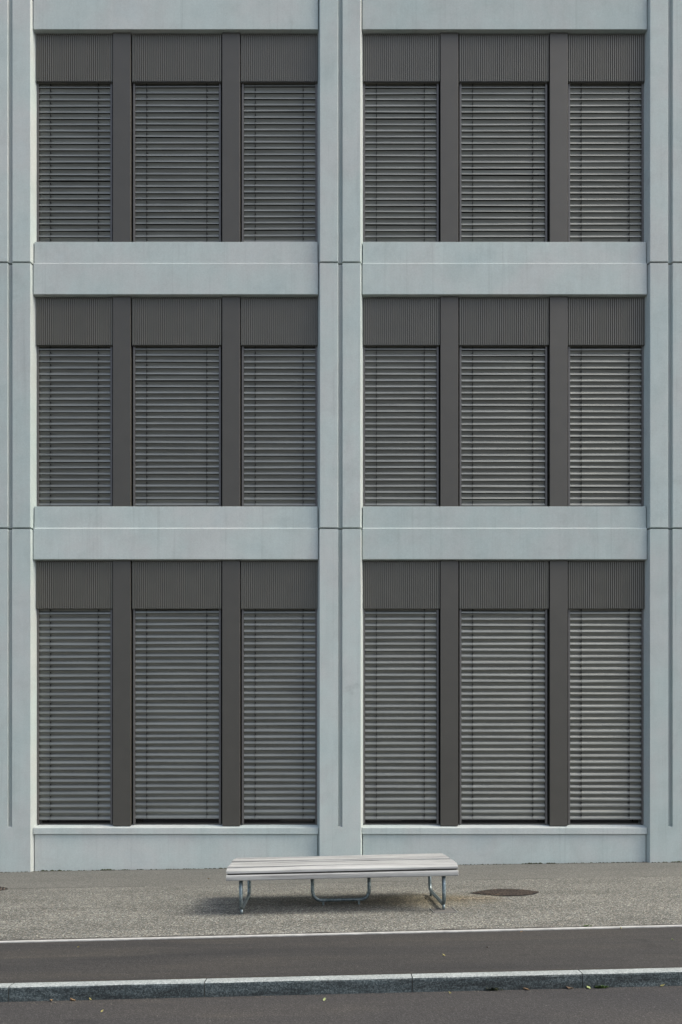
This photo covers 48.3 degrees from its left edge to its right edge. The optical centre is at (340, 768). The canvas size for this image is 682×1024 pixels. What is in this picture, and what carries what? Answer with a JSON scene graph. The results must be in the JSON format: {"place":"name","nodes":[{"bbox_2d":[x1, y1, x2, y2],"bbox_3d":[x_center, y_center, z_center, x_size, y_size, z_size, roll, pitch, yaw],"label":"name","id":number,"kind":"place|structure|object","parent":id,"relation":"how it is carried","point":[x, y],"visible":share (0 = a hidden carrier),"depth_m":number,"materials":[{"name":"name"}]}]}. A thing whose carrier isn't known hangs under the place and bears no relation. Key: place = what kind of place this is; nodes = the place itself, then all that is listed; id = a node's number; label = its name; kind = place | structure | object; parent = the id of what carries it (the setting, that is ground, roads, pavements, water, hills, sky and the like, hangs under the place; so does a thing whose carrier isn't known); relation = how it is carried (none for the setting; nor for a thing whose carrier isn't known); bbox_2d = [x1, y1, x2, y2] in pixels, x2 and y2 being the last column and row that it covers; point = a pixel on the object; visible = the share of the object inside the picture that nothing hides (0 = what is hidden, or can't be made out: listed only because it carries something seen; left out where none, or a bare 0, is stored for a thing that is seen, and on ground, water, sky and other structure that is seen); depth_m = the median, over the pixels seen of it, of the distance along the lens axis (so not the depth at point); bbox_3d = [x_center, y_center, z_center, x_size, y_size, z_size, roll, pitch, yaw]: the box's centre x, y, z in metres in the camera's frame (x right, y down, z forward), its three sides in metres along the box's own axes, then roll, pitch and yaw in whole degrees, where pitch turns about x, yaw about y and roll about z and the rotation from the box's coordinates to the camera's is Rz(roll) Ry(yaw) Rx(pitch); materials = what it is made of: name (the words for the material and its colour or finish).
{"place":"outdoors","nodes":[
{"label":"outdoors","id":0,"kind":"place"},
{"bbox_2d":[0,862,681,940],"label":"pavement","id":1,"kind":"structure","parent":0,"point":[90,904],"depth_m":7.40,"materials":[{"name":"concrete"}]},
{"bbox_2d":[226,853,458,913],"bbox_3d":[0.002,1.089,7.285,2.084,0.446,0.972,-1,0,-2],"label":"bench","id":2,"kind":"object","parent":1,"relation":"on","point":[312,868],"visible":1,"depth_m":6.87,"materials":[{"name":"white wood"}]},
{"bbox_2d":[471,889,538,895],"bbox_3d":[1.670,1.277,7.802,0.724,0.017,0.464,-1,0,-1],"label":"manhole cover","id":3,"kind":"object","parent":1,"relation":"on","point":[506,892],"visible":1,"depth_m":7.78,"materials":[{"name":"metal"}]},
{"bbox_2d":[0,927,681,982],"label":"cycle path","id":4,"kind":"structure","parent":0,"point":[330,955],"depth_m":5.32,"materials":[{"name":"grey asphalt"}]},
{"bbox_2d":[0,924,678,982],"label":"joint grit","id":5,"kind":"object","parent":4,"relation":"on","point":[335,932],"visible":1,"depth_m":5.92,"materials":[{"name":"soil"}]},
{"bbox_2d":[0,925,681,942],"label":"edge strip","id":6,"kind":"object","parent":4,"relation":"on","point":[313,934],"visible":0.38,"depth_m":5.97,"materials":[{"name":"concrete"}]},
{"bbox_2d":[0,986,681,1023],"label":"road","id":7,"kind":"structure","parent":0,"point":[634,1005],"depth_m":4.39,"materials":[{"name":"grey asphalt"}]},
{"bbox_2d":[0,967,681,1001],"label":"kerb","id":8,"kind":"structure","parent":7,"relation":"on","point":[274,986],"depth_m":4.69,"materials":[{"name":"concrete"}]},
{"bbox_2d":[5,927,679,1006],"bbox_3d":[-0.021,1.345,5.213,11.987,0.267,1.480,0,0,-2],"label":"grit","id":9,"kind":"object","parent":7,"relation":"on","point":[372,993],"visible":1,"depth_m":4.65,"materials":[{"name":"gravel"}]},
{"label":"ground","id":10,"kind":"structure","parent":0,"visible":0},
{"bbox_2d":[0,0,681,871],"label":"office building","id":11,"kind":"structure","parent":10,"relation":"on","point":[340,426],"depth_m":10.10,"materials":[{"name":"concrete"}]},
{"bbox_2d":[37,609,112,824],"bbox_3d":[-3.545,-0.733,10.240,1.003,2.972,0.241,0,0,0],"label":"window","id":12,"kind":"structure","parent":11,"relation":"in","point":[75,647],"depth_m":10.14,"materials":[{"name":"paint"}]},
{"bbox_2d":[37,346,112,505],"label":"window","id":13,"kind":"structure","parent":11,"relation":"in","point":[75,397],"depth_m":10.14,"materials":[{"name":"paint"}]},
{"bbox_2d":[37,83,112,241],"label":"window","id":14,"kind":"structure","parent":11,"relation":"in","point":[76,130],"depth_m":10.14,"materials":[{"name":"paint"}]},
{"bbox_2d":[133,609,221,824],"bbox_3d":[-2.181,-0.741,10.240,1.166,2.989,0.241,0,0,0],"label":"window","id":15,"kind":"structure","parent":11,"relation":"in","point":[177,654],"depth_m":10.14,"materials":[{"name":"paint"}]},
{"bbox_2d":[133,346,221,505],"bbox_3d":[-2.181,-4.598,10.240,1.166,2.289,0.241,0,0,0],"label":"window","id":16,"kind":"structure","parent":11,"relation":"in","point":[177,397],"depth_m":10.14,"materials":[{"name":"paint"}]},
{"bbox_2d":[133,83,221,241],"bbox_3d":[-2.181,-8.089,10.240,1.166,2.277,0.241,0,0,0],"label":"window","id":17,"kind":"structure","parent":11,"relation":"in","point":[177,147],"depth_m":10.14,"materials":[{"name":"paint"}]},
{"bbox_2d":[242,609,316,824],"bbox_3d":[-0.818,-0.739,10.240,1.003,2.985,0.241,0,0,0],"label":"window","id":18,"kind":"structure","parent":11,"relation":"in","point":[279,647],"depth_m":10.14,"materials":[{"name":"paint"}]},
{"bbox_2d":[242,346,316,505],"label":"window","id":19,"kind":"structure","parent":11,"relation":"in","point":[279,385],"depth_m":10.14,"materials":[{"name":"paint"}]},
{"bbox_2d":[242,83,316,241],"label":"window","id":20,"kind":"structure","parent":11,"relation":"in","point":[279,122],"depth_m":10.14,"materials":[{"name":"paint"}]},
{"bbox_2d":[363,609,438,824],"bbox_3d":[0.797,-0.736,10.240,1.003,2.979,0.241,0,0,0],"label":"window","id":21,"kind":"structure","parent":11,"relation":"in","point":[401,647],"depth_m":10.14,"materials":[{"name":"paint"}]},
{"bbox_2d":[363,346,438,505],"bbox_3d":[0.797,-4.594,10.240,1.003,2.282,0.241,0,0,0],"label":"window blind","id":22,"kind":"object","parent":11,"relation":"in","point":[401,384],"depth_m":10.14,"materials":[{"name":"metal"}]},
{"bbox_2d":[363,83,438,241],"bbox_3d":[0.797,-8.088,10.240,1.003,2.275,0.241,0,0,0],"label":"window blind","id":23,"kind":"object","parent":11,"relation":"in","point":[401,126],"depth_m":10.14,"materials":[{"name":"metal"}]},
{"bbox_2d":[458,609,546,824],"bbox_3d":[2.160,-0.736,10.240,1.166,2.978,0.241,0,0,0],"label":"window","id":24,"kind":"structure","parent":11,"relation":"in","point":[502,654],"depth_m":10.14,"materials":[{"name":"paint"}]},
{"bbox_2d":[458,346,546,505],"bbox_3d":[2.160,-4.595,10.240,1.166,2.284,0.241,0,0,0],"label":"window blind","id":25,"kind":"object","parent":11,"relation":"in","point":[502,392],"depth_m":10.14,"materials":[{"name":"metal"}]},
{"bbox_2d":[458,83,546,241],"bbox_3d":[2.160,-8.086,10.240,1.166,2.272,0.241,0,0,0],"label":"window blind","id":26,"kind":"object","parent":11,"relation":"in","point":[502,133],"depth_m":10.14,"materials":[{"name":"metal"}]},
{"bbox_2d":[568,609,643,824],"bbox_3d":[3.524,-0.736,10.240,1.003,2.979,0.241,0,0,0],"label":"window","id":27,"kind":"structure","parent":11,"relation":"in","point":[606,647],"depth_m":10.14,"materials":[{"name":"paint"}]},
{"bbox_2d":[568,346,643,505],"bbox_3d":[3.524,-4.593,10.240,1.003,2.280,0.241,0,0,0],"label":"window blind","id":28,"kind":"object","parent":11,"relation":"in","point":[606,420],"depth_m":10.14,"materials":[{"name":"metal"}]},
{"bbox_2d":[568,83,643,241],"bbox_3d":[3.524,-8.088,10.240,1.003,2.275,0.241,0,0,0],"label":"window blind","id":29,"kind":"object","parent":11,"relation":"in","point":[604,132],"depth_m":10.14,"materials":[{"name":"metal"}]}
]}

